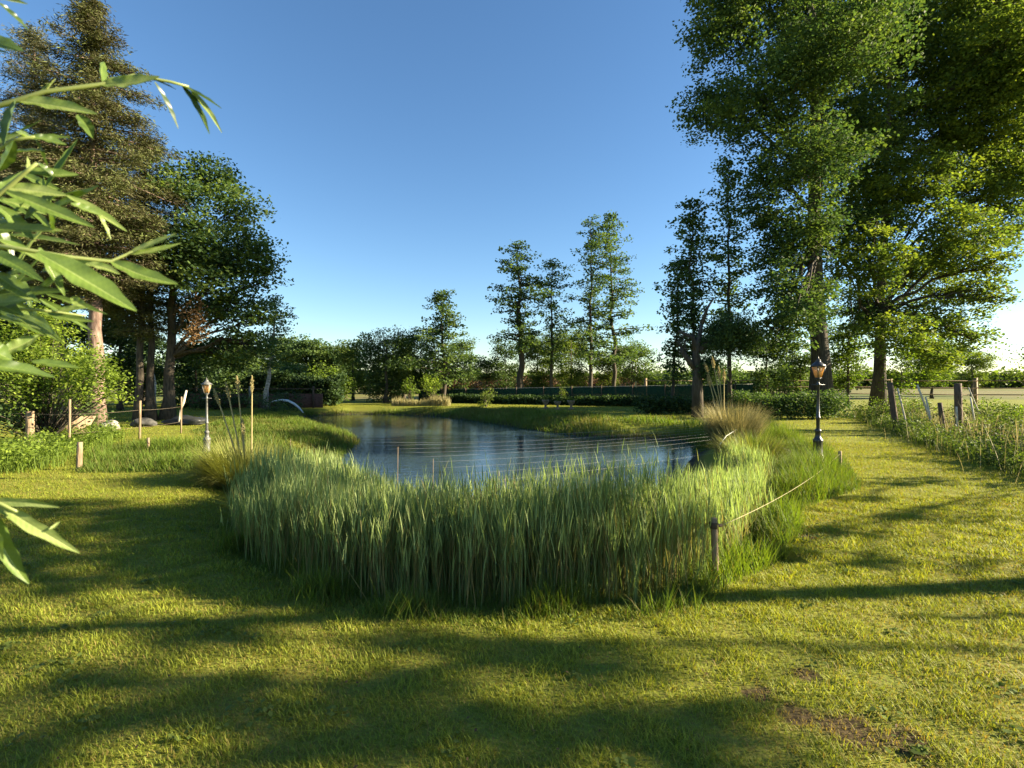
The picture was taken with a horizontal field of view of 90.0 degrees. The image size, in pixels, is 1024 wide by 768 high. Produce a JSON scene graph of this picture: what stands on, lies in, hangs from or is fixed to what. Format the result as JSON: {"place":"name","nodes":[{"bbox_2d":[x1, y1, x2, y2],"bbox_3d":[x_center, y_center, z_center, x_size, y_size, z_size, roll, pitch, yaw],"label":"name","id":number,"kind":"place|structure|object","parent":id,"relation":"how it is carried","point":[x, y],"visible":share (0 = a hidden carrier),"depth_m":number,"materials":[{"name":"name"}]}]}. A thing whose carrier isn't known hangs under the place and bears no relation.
{"place":"outdoors","nodes":[
{"label":"outdoors","id":0,"kind":"place"},
{"bbox_2d":[158,375,303,490],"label":"plume grass","id":1,"kind":"object","parent":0,"point":[213,466],"depth_m":8.02,"materials":[{"name":"green plant"}]},
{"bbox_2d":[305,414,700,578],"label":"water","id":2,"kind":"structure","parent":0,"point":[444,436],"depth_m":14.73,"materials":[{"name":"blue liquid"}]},
{"bbox_2d":[0,383,1023,767],"bbox_3d":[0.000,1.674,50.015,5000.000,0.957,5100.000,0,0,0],"label":"ground","id":3,"kind":"structure","parent":0,"point":[944,397],"depth_m":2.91,"materials":[{"name":"green plant"}]},
{"bbox_2d":[0,147,43,377],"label":"broadleaf tree","id":4,"kind":"object","parent":3,"relation":"on","point":[4,268],"visible":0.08,"depth_m":23.85,"materials":[{"name":"green plant"}]},
{"bbox_2d":[0,301,76,405],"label":"broadleaf tree","id":5,"kind":"object","parent":3,"relation":"on","point":[19,376],"visible":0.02,"depth_m":31.58,"materials":[{"name":"green plant"}]},
{"bbox_2d":[2,160,86,404],"bbox_3d":[-24.253,-5.675,26.825,5.707,14.116,4.532,0,0,0],"label":"broadleaf tree","id":6,"kind":"object","parent":3,"relation":"on","point":[75,334],"visible":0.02,"depth_m":27.06,"materials":[{"name":"green plant"}]},
{"bbox_2d":[0,380,115,437],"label":"ivy bush","id":7,"kind":"object","parent":3,"relation":"on","point":[18,426],"visible":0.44,"depth_m":12.75,"materials":[{"name":"green plant"}]},
{"bbox_2d":[0,21,128,416],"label":"spruce tree","id":8,"kind":"object","parent":3,"relation":"on","point":[30,55],"visible":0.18,"depth_m":20.48,"materials":[{"name":"green plant"}]},
{"bbox_2d":[0,295,143,438],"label":"hazel bush","id":9,"kind":"object","parent":3,"relation":"on","point":[38,348],"visible":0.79,"depth_m":12.84,"materials":[{"name":"green plant"}]},
{"bbox_2d":[0,418,143,473],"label":"border weeds","id":10,"kind":"object","parent":3,"relation":"on","point":[21,454],"visible":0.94,"depth_m":10.43,"materials":[{"name":"green plant"}]},
{"bbox_2d":[55,416,95,439],"bbox_3d":[-11.470,1.145,13.308,1.050,0.600,0.060,0,1,-29],"label":"old board","id":11,"kind":"object","parent":3,"relation":"on","point":[89,420],"visible":0.29,"depth_m":13.39,"materials":[{"name":"brown wood"}]},
{"bbox_2d":[76,442,82,469],"bbox_3d":[-7.667,1.304,9.074,0.100,0.553,0.090,0,0,-22],"label":"rope post","id":12,"kind":"object","parent":3,"relation":"on","point":[79,456],"visible":0.76,"depth_m":9.04,"materials":[{"name":"brown wood"}]},
{"bbox_2d":[65,315,126,406],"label":"broadleaf tree","id":13,"kind":"object","parent":3,"relation":"on","point":[83,334],"visible":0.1,"depth_m":30.86,"materials":[{"name":"green plant"}]},
{"bbox_2d":[14,397,181,442],"bbox_3d":[-11.024,0.949,12.936,4.668,1.202,2.583,0,1,-36],"label":"wire fence","id":14,"kind":"object","parent":3,"relation":"on","point":[30,421],"visible":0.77,"depth_m":12.27,"materials":[{"name":"brown wood"}]},
{"bbox_2d":[0,0,202,425],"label":"spruce tree","id":15,"kind":"object","parent":3,"relation":"on","point":[94,156],"visible":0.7,"depth_m":16.92,"materials":[{"name":"green plant"}]},
{"bbox_2d":[0,0,221,583],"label":"willow tree","id":16,"kind":"object","parent":3,"relation":"on","point":[16,291],"visible":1,"depth_m":0.61,"materials":[{"name":"green plant"}]},
{"bbox_2d":[81,260,155,409],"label":"broadleaf tree","id":17,"kind":"object","parent":3,"relation":"on","point":[128,359],"visible":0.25,"depth_m":26.64,"materials":[{"name":"green plant"}]},
{"bbox_2d":[73,133,208,420],"bbox_3d":[-14.253,-4.162,19.826,4.574,11.228,4.782,0,0,0],"label":"broadleaf tree","id":18,"kind":"object","parent":3,"relation":"on","point":[142,332],"visible":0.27,"depth_m":19.89,"materials":[{"name":"green plant"}]},
{"bbox_2d":[130,418,156,425],"bbox_3d":[-12.679,1.298,17.644,0.918,0.267,0.637,0,0,0],"label":"rock","id":19,"kind":"object","parent":3,"relation":"on","point":[146,422],"visible":0.9,"depth_m":17.47,"materials":[{"name":"stone"}]},
{"bbox_2d":[113,332,177,403],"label":"broadleaf tree","id":20,"kind":"object","parent":3,"relation":"on","point":[159,370],"visible":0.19,"depth_m":33.55,"materials":[{"name":"green plant"}]},
{"bbox_2d":[146,265,177,407],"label":"birch tree","id":21,"kind":"object","parent":3,"relation":"on","point":[155,383],"visible":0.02,"depth_m":27.00,"materials":[{"name":"green plant"}]},
{"bbox_2d":[161,415,208,424],"bbox_3d":[-11.662,1.267,18.302,1.471,0.318,0.739,0,0,0],"label":"rock","id":22,"kind":"object","parent":3,"relation":"on","point":[189,420],"visible":0.88,"depth_m":18.03,"materials":[{"name":"grey stone"}]},
{"bbox_2d":[155,340,229,407],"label":"broadleaf tree","id":23,"kind":"object","parent":3,"relation":"on","point":[189,372],"visible":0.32,"depth_m":29.70,"materials":[{"name":"green plant"}]},
{"bbox_2d":[110,146,294,419],"bbox_3d":[-12.578,-4.165,20.755,7.897,11.239,6.056,0,1,42],"label":"oak tree","id":24,"kind":"object","parent":3,"relation":"on","point":[220,261],"visible":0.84,"depth_m":20.10,"materials":[{"name":"green plant"}]},
{"bbox_2d":[201,378,211,451],"bbox_3d":[-6.620,0.682,11.106,0.221,1.664,0.221,0,0,0],"label":"lamp post","id":25,"kind":"object","parent":3,"relation":"on","point":[206,384],"visible":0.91,"depth_m":11.07,"materials":[{"name":"grey metal"}]},
{"bbox_2d":[177,386,250,409],"bbox_3d":[-15.945,0.845,27.566,3.639,1.472,1.792,0,0,-17],"label":"pond bush","id":26,"kind":"object","parent":3,"relation":"on","point":[233,397],"visible":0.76,"depth_m":27.55,"materials":[{"name":"green plant"}]},
{"bbox_2d":[214,332,264,393],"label":"broadleaf tree","id":27,"kind":"object","parent":3,"relation":"on","point":[230,384],"visible":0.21,"depth_m":32.76,"materials":[{"name":"green plant"}]},
{"bbox_2d":[52,352,456,393],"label":"hedgerow","id":28,"kind":"object","parent":3,"relation":"on","point":[365,391],"visible":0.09,"depth_m":58.98,"materials":[{"name":"green plant"}]},
{"bbox_2d":[189,386,322,407],"bbox_3d":[-14.600,0.751,29.157,7.600,1.240,0.150,0,0,0],"label":"board fence","id":29,"kind":"object","parent":3,"relation":"on","point":[312,400],"visible":0.51,"depth_m":29.18,"materials":[{"name":"brown wood"}]},
{"bbox_2d":[239,347,282,382],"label":"broadleaf tree","id":30,"kind":"object","parent":3,"relation":"on","point":[259,361],"visible":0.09,"depth_m":35.81,"materials":[{"name":"green plant"}]},
{"bbox_2d":[242,392,295,412],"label":"pond bush","id":31,"kind":"object","parent":3,"relation":"on","point":[273,408],"visible":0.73,"depth_m":25.48,"materials":[{"name":"green plant"}]},
{"bbox_2d":[255,294,302,407],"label":"birch tree","id":32,"kind":"object","parent":3,"relation":"on","point":[270,364],"visible":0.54,"depth_m":27.92,"materials":[{"name":"green plant"}]},
{"bbox_2d":[269,399,303,412],"bbox_3d":[-11.465,1.129,26.010,1.769,0.736,0.120,0,0,0],"label":"water jet","id":33,"kind":"object","parent":3,"relation":"on","point":[295,404],"visible":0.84,"depth_m":25.97,"materials":[{"name":"blue"}]},
{"bbox_2d":[268,388,306,412],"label":"pond bush","id":34,"kind":"object","parent":3,"relation":"on","point":[282,395],"visible":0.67,"depth_m":27.85,"materials":[{"name":"green plant"}]},
{"bbox_2d":[264,362,312,387],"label":"broadleaf tree","id":35,"kind":"object","parent":3,"relation":"on","point":[299,367],"visible":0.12,"depth_m":37.45,"materials":[{"name":"green plant"}]},
{"bbox_2d":[234,369,347,405],"bbox_3d":[-13.494,0.268,31.501,6.569,2.571,1.827,0,0,0],"label":"hedge","id":36,"kind":"object","parent":3,"relation":"on","point":[330,389],"visible":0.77,"depth_m":31.09,"materials":[{"name":"green plant"}]},
{"bbox_2d":[261,333,331,375],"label":"broadleaf tree","id":37,"kind":"object","parent":3,"relation":"on","point":[298,351],"visible":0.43,"depth_m":49.89,"materials":[{"name":"green plant"}]},
{"bbox_2d":[304,360,357,404],"bbox_3d":[-11.845,0.029,33.294,3.044,3.253,4.391,0,1,44],"label":"pond bush","id":38,"kind":"object","parent":3,"relation":"on","point":[348,383],"visible":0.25,"depth_m":33.47,"materials":[{"name":"green plant"}]},
{"bbox_2d":[310,343,359,389],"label":"broadleaf tree","id":39,"kind":"object","parent":3,"relation":"on","point":[329,361],"visible":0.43,"depth_m":49.51,"materials":[{"name":"green plant"}]},
{"bbox_2d":[329,339,368,399],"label":"broadleaf tree","id":40,"kind":"object","parent":3,"relation":"on","point":[345,354],"visible":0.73,"depth_m":39.57,"materials":[{"name":"green plant"}]},
{"bbox_2d":[353,324,418,402],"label":"broadleaf tree","id":41,"kind":"object","parent":3,"relation":"on","point":[383,354],"visible":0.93,"depth_m":36.16,"materials":[{"name":"green plant"}]},
{"bbox_2d":[387,342,419,399],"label":"broadleaf tree","id":42,"kind":"object","parent":3,"relation":"on","point":[407,375],"visible":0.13,"depth_m":39.73,"materials":[{"name":"green plant"}]},
{"bbox_2d":[402,376,419,400],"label":"pond bush","id":43,"kind":"object","parent":3,"relation":"on","point":[407,389],"visible":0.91,"depth_m":32.93,"materials":[{"name":"green plant"}]},
{"bbox_2d":[401,326,440,390],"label":"broadleaf tree","id":44,"kind":"object","parent":3,"relation":"on","point":[417,377],"visible":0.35,"depth_m":38.61,"materials":[{"name":"green plant"}]},
{"bbox_2d":[391,394,450,405],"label":"dry reeds","id":45,"kind":"object","parent":3,"relation":"on","point":[434,401],"visible":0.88,"depth_m":31.36,"materials":[{"name":"beige plant"}]},
{"bbox_2d":[418,373,444,399],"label":"pond bush","id":46,"kind":"object","parent":3,"relation":"on","point":[430,387],"visible":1,"depth_m":33.95,"materials":[{"name":"green plant"}]},
{"bbox_2d":[398,289,480,399],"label":"alder tree","id":47,"kind":"object","parent":3,"relation":"on","point":[446,368],"visible":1,"depth_m":35.75,"materials":[{"name":"green plant"}]},
{"bbox_2d":[451,337,479,389],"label":"broadleaf tree","id":48,"kind":"object","parent":3,"relation":"on","point":[462,380],"visible":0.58,"depth_m":41.96,"materials":[{"name":"green plant"}]},
{"bbox_2d":[74,404,864,636],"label":"bank grass","id":49,"kind":"structure","parent":3,"relation":"on","point":[800,467],"depth_m":6.47,"materials":[{"name":"green plant"}]},
{"bbox_2d":[470,355,502,387],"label":"broadleaf tree","id":50,"kind":"object","parent":3,"relation":"on","point":[484,365],"visible":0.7,"depth_m":43.67,"materials":[{"name":"green plant"}]},
{"bbox_2d":[477,386,497,406],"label":"pond bush","id":51,"kind":"object","parent":3,"relation":"on","point":[484,403],"visible":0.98,"depth_m":30.45,"materials":[{"name":"green plant"}]},
{"bbox_2d":[219,434,781,609],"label":"reeds","id":52,"kind":"object","parent":3,"relation":"on","point":[516,533],"visible":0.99,"depth_m":4.08,"materials":[{"name":"green plant"}]},
{"bbox_2d":[488,338,524,388],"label":"broadleaf tree","id":53,"kind":"object","parent":3,"relation":"on","point":[501,350],"visible":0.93,"depth_m":42.82,"materials":[{"name":"green plant"}]},
{"bbox_2d":[22,491,1022,767],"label":"fallen leaves","id":54,"kind":"object","parent":3,"relation":"on","point":[566,671],"visible":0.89,"depth_m":2.64,"materials":[{"name":"brown plant"}]},
{"bbox_2d":[485,240,561,387],"bbox_3d":[0.829,-4.649,38.070,5.522,11.969,5.401,0,0,16],"label":"alder tree","id":55,"kind":"object","parent":3,"relation":"on","point":[523,345],"visible":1,"depth_m":37.70,"materials":[{"name":"green plant"}]},
{"bbox_2d":[368,428,689,442],"bbox_3d":[1.065,1.476,14.522,9.977,0.184,0.003,0,0,-18],"label":"pond line","id":56,"kind":"object","parent":3,"relation":"on","point":[429,442],"visible":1,"depth_m":13.34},
{"bbox_2d":[434,376,641,389],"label":"brushwood","id":57,"kind":"object","parent":3,"relation":"on","point":[478,386],"visible":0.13,"depth_m":60.86,"materials":[{"name":"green plant"}]},
{"bbox_2d":[515,327,564,388],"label":"broadleaf tree","id":58,"kind":"object","parent":3,"relation":"on","point":[532,355],"visible":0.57,"depth_m":45.65,"materials":[{"name":"green plant"}]},
{"bbox_2d":[435,392,651,405],"bbox_3d":[1.460,1.046,33.698,15.917,0.949,1.551,0,0,23],"label":"hedge","id":59,"kind":"object","parent":3,"relation":"on","point":[595,400],"visible":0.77,"depth_m":33.14,"materials":[{"name":"green plant"}]},
{"bbox_2d":[542,394,548,408],"bbox_3d":[1.938,0.972,28.476,0.570,0.808,0.491,0,1,-38],"label":"stone planter","id":60,"kind":"object","parent":3,"relation":"on","point":[545,401],"visible":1,"depth_m":28.36,"materials":[{"name":"grey stone"}]},
{"bbox_2d":[522,258,575,386],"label":"alder tree","id":61,"kind":"object","parent":3,"relation":"on","point":[552,305],"visible":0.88,"depth_m":38.87,"materials":[{"name":"green plant"}]},
{"bbox_2d":[546,328,592,387],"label":"broadleaf tree","id":62,"kind":"object","parent":3,"relation":"on","point":[570,379],"visible":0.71,"depth_m":47.19,"materials":[{"name":"green plant"}]},
{"bbox_2d":[418,383,752,407],"bbox_3d":[3.432,0.643,33.649,22.466,1.485,0.152,0,0,23],"label":"green fence","id":63,"kind":"object","parent":3,"relation":"on","point":[661,390],"visible":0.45,"depth_m":32.61,"materials":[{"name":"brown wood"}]},
{"bbox_2d":[559,214,622,386],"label":"alder tree","id":64,"kind":"object","parent":3,"relation":"on","point":[589,330],"visible":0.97,"depth_m":37.83,"materials":[{"name":"green plant"}]},
{"bbox_2d":[185,369,1009,382],"bbox_3d":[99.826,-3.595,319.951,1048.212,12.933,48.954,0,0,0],"label":"wood","id":65,"kind":"object","parent":3,"relation":"on","point":[525,374],"depth_m":306.39,"materials":[{"name":"green plant"}]},
{"bbox_2d":[592,349,630,385],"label":"broadleaf tree","id":66,"kind":"object","parent":3,"relation":"on","point":[608,372],"visible":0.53,"depth_m":45.85,"materials":[{"name":"green plant"}]},
{"bbox_2d":[576,210,653,385],"bbox_3d":[7.870,-5.913,38.801,5.934,14.444,5.098,0,0,0],"label":"alder tree","id":67,"kind":"object","parent":3,"relation":"on","point":[613,359],"visible":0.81,"depth_m":38.84,"materials":[{"name":"green plant"}]},
{"bbox_2d":[608,335,659,386],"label":"broadleaf tree","id":68,"kind":"object","parent":3,"relation":"on","point":[633,369],"visible":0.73,"depth_m":43.99,"materials":[{"name":"green plant"}]},
{"bbox_2d":[647,255,703,399],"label":"alder tree","id":69,"kind":"object","parent":3,"relation":"on","point":[674,354],"visible":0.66,"depth_m":27.84,"materials":[{"name":"green plant"}]},
{"bbox_2d":[632,392,734,414],"bbox_3d":[8.084,0.988,24.225,4.748,1.180,1.499,0,0,0],"label":"hedge","id":70,"kind":"object","parent":3,"relation":"on","point":[660,405],"visible":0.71,"depth_m":23.97,"materials":[{"name":"green plant"}]},
{"bbox_2d":[659,195,728,399],"bbox_3d":[9.499,-4.190,26.968,3.117,11.182,3.274,0,0,0],"label":"alder tree","id":71,"kind":"object","parent":3,"relation":"on","point":[690,221],"visible":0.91,"depth_m":26.74,"materials":[{"name":"green plant"}]},
{"bbox_2d":[711,517,719,582],"bbox_3d":[1.612,1.348,4.061,0.075,0.572,0.058,0,0,0],"label":"rope post","id":72,"kind":"object","parent":3,"relation":"on","point":[714,540],"visible":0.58,"depth_m":4.04,"materials":[{"name":"brown wood"}]},
{"bbox_2d":[661,297,779,417],"bbox_3d":[8.995,-1.147,21.779,4.545,5.156,2.772,0,1,-27],"label":"tree","id":73,"kind":"object","parent":3,"relation":"on","point":[725,334],"visible":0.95,"depth_m":21.77,"materials":[{"name":"green plant"}]},
{"bbox_2d":[695,156,763,406],"bbox_3d":[11.991,-5.687,28.989,4.017,14.142,4.265,0,0,0],"label":"alder tree","id":74,"kind":"object","parent":3,"relation":"on","point":[725,164],"visible":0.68,"depth_m":28.84,"materials":[{"name":"green plant"}]},
{"bbox_2d":[636,358,857,397],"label":"hedgerow","id":75,"kind":"object","parent":3,"relation":"on","point":[739,375],"visible":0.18,"depth_m":43.81,"materials":[{"name":"green plant"}]},
{"bbox_2d":[696,426,799,463],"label":"plume grass","id":76,"kind":"object","parent":3,"relation":"on","point":[766,448],"depth_m":9.53,"materials":[{"name":"green plant"}]},
{"bbox_2d":[740,335,802,395],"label":"broadleaf tree","id":77,"kind":"object","parent":3,"relation":"on","point":[771,376],"visible":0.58,"depth_m":29.87,"materials":[{"name":"green plant"}]},
{"bbox_2d":[771,348,810,394],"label":"broadleaf tree","id":78,"kind":"object","parent":3,"relation":"on","point":[800,372],"visible":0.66,"depth_m":32.70,"materials":[{"name":"green plant"}]},
{"bbox_2d":[727,388,858,419],"bbox_3d":[11.397,0.877,20.996,4.977,1.464,1.657,0,0,0],"label":"hedge","id":79,"kind":"object","parent":3,"relation":"on","point":[781,405],"visible":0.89,"depth_m":20.67,"materials":[{"name":"green plant"}]},
{"bbox_2d":[665,0,963,414],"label":"oak tree","id":80,"kind":"object","parent":3,"relation":"on","point":[852,42],"visible":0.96,"depth_m":22.13,"materials":[{"name":"green plant"}]},
{"bbox_2d":[810,357,825,456],"bbox_3d":[6.100,0.479,10.204,0.276,2.080,0.276,0,0,0],"label":"lamp post","id":81,"kind":"object","parent":3,"relation":"on","point":[818,366],"visible":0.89,"depth_m":10.17,"materials":[{"name":"metal"}]},
{"bbox_2d":[644,378,1023,405],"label":"rail fence","id":82,"kind":"object","parent":3,"relation":"on","point":[975,387],"visible":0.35,"depth_m":30.08,"materials":[{"name":"brown wood"}]},
{"bbox_2d":[827,321,873,405],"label":"broadleaf tree","id":83,"kind":"object","parent":3,"relation":"on","point":[848,357],"visible":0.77,"depth_m":30.92,"materials":[{"name":"green plant"}]},
{"bbox_2d":[720,367,1023,388],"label":"hedgerow","id":84,"kind":"object","parent":3,"relation":"on","point":[1015,384],"visible":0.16,"depth_m":95.55,"materials":[{"name":"green plant"}]},
{"bbox_2d":[887,382,898,428],"bbox_3d":[11.740,0.742,15.756,0.396,1.594,0.177,0,0,0],"label":"fence post","id":85,"kind":"object","parent":3,"relation":"on","point":[892,402],"visible":0.68,"depth_m":15.69,"materials":[{"name":"brown wood"}]},
{"bbox_2d":[858,392,936,417],"bbox_3d":[16.595,0.937,21.755,3.022,1.193,1.990,0,0,0],"label":"scrub bush","id":86,"kind":"object","parent":3,"relation":"on","point":[916,401],"visible":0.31,"depth_m":21.76,"materials":[{"name":"green plant"}]},
{"bbox_2d":[873,350,925,404],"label":"broadleaf tree","id":87,"kind":"object","parent":3,"relation":"on","point":[900,386],"visible":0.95,"depth_m":22.94,"materials":[{"name":"green plant"}]},
{"bbox_2d":[860,398,943,420],"bbox_3d":[14.495,0.968,18.816,2.964,1.067,2.063,0,0,-21],"label":"scrub bush","id":88,"kind":"object","parent":3,"relation":"on","point":[872,413],"visible":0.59,"depth_m":18.81,"materials":[{"name":"green plant"}]},
{"bbox_2d":[804,0,1023,409],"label":"oak tree","id":89,"kind":"object","parent":3,"relation":"on","point":[974,80],"visible":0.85,"depth_m":24.85,"materials":[{"name":"green plant"}]},
{"bbox_2d":[916,384,930,422],"bbox_3d":[13.152,0.773,16.257,0.565,1.519,0.061,0,0,12],"label":"stake","id":90,"kind":"object","parent":3,"relation":"on","point":[923,401],"visible":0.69,"depth_m":16.25,"materials":[{"name":"grey wood"}]},
{"bbox_2d":[896,341,972,398],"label":"broadleaf tree","id":91,"kind":"object","parent":3,"relation":"on","point":[933,377],"visible":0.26,"depth_m":43.60,"materials":[{"name":"green plant"}]},
{"bbox_2d":[850,403,1023,476],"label":"hedge foot weeds","id":92,"kind":"object","parent":3,"relation":"on","point":[987,454],"visible":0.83,"depth_m":11.49,"materials":[{"name":"green plant"}]},
{"bbox_2d":[937,402,945,427],"bbox_3d":[12.278,1.036,14.609,0.267,1.018,0.125,0,0,0],"label":"fence post","id":93,"kind":"object","parent":3,"relation":"on","point":[940,409],"visible":0.51,"depth_m":14.56,"materials":[{"name":"brown wood"}]},
{"bbox_2d":[954,383,962,428],"bbox_3d":[12.831,0.760,14.704,0.219,1.556,0.192,0,0,-22],"label":"fence post","id":94,"kind":"object","parent":3,"relation":"on","point":[958,401],"visible":0.61,"depth_m":14.63,"materials":[{"name":"brown wood"}]},
{"bbox_2d":[916,406,1022,430],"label":"scrub bush","id":95,"kind":"object","parent":3,"relation":"on","point":[982,414],"visible":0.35,"depth_m":15.72,"materials":[{"name":"green plant"}]},
{"bbox_2d":[949,350,1002,394],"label":"broadleaf tree","id":96,"kind":"object","parent":3,"relation":"on","point":[982,362],"visible":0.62,"depth_m":49.79,"materials":[{"name":"green plant"}]},
{"bbox_2d":[943,396,1023,422],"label":"scrub bush","id":97,"kind":"object","parent":3,"relation":"on","point":[1007,406],"visible":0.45,"depth_m":18.15,"materials":[{"name":"green plant"}]},
{"bbox_2d":[949,412,1023,444],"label":"scrub bush","id":98,"kind":"object","parent":3,"relation":"on","point":[994,430],"visible":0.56,"depth_m":12.30,"materials":[{"name":"green plant"}]},
{"bbox_2d":[964,405,1023,433],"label":"scrub bush","id":99,"kind":"object","parent":3,"relation":"on","point":[1013,418],"visible":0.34,"depth_m":13.68,"materials":[{"name":"green plant"}]},
{"bbox_2d":[973,426,1023,455],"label":"scrub bush","id":100,"kind":"object","parent":3,"relation":"on","point":[1007,439],"visible":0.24,"depth_m":10.76,"materials":[{"name":"green plant"}]},
{"bbox_2d":[987,343,1023,415],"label":"broadleaf tree","id":101,"kind":"object","parent":3,"relation":"on","point":[1020,373],"visible":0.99,"depth_m":15.36,"materials":[{"name":"green plant"}]},
{"bbox_2d":[0,0,1023,375],"label":"sky","id":102,"kind":"structure","parent":0,"point":[396,146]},
{"bbox_2d":[687,357,778,453],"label":"plume grass","id":103,"kind":"object","parent":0,"point":[725,421],"depth_m":10.92,"materials":[{"name":"green plant"}]},
{"bbox_2d":[854,397,1023,480],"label":"dry grass","id":104,"kind":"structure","parent":0,"point":[976,429],"depth_m":12.35,"materials":[{"name":"green plant"}]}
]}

